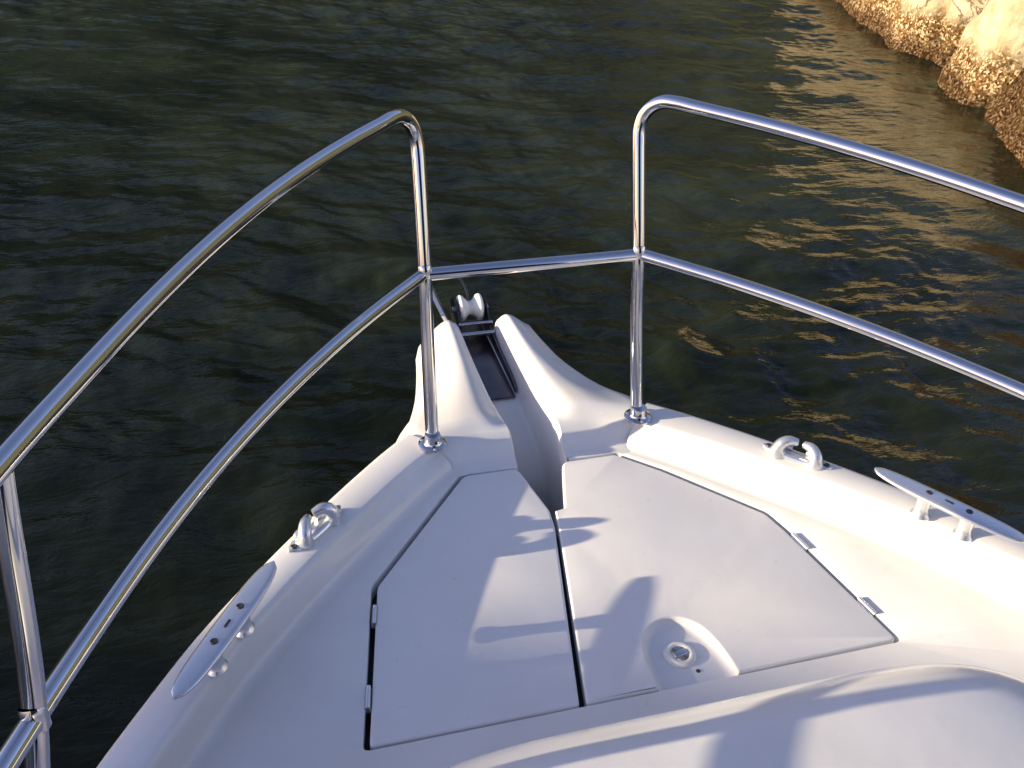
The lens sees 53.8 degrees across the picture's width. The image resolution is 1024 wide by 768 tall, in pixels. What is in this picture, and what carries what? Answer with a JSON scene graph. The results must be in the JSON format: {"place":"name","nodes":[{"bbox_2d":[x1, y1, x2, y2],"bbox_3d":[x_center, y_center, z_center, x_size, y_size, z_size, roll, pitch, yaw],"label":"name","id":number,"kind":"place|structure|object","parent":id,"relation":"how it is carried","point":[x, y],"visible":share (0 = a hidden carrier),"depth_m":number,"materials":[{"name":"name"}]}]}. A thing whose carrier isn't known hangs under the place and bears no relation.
{"place":"outdoors","nodes":[
{"label":"outdoors","id":0,"kind":"place"},
{"bbox_2d":[0,0,1023,767],"bbox_3d":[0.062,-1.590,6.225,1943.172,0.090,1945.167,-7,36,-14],"label":"water","id":1,"kind":"structure","parent":0,"point":[144,144],"depth_m":4.88,"materials":[{"name":"black liquid"}]},
{"bbox_2d":[0,94,1023,767],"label":"motorboat","id":2,"kind":"object","parent":1,"relation":"on","point":[518,544],"visible":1,"depth_m":1.73,"materials":[{"name":"plastic"}]},
{"bbox_2d":[834,0,985,66],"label":"shore rock","id":3,"kind":"object","parent":1,"relation":"in","point":[932,30],"visible":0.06,"depth_m":7.80,"materials":[{"name":"beige stone"}]},
{"bbox_2d":[937,0,1023,107],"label":"shore rock","id":4,"kind":"object","parent":1,"relation":"in","point":[983,67],"visible":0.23,"depth_m":6.80,"materials":[{"name":"beige stone"}]},
{"bbox_2d":[984,69,1023,167],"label":"shore rock","id":5,"kind":"object","parent":1,"relation":"in","point":[1004,115],"visible":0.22,"depth_m":6.43,"materials":[{"name":"brown stone"}]}
]}

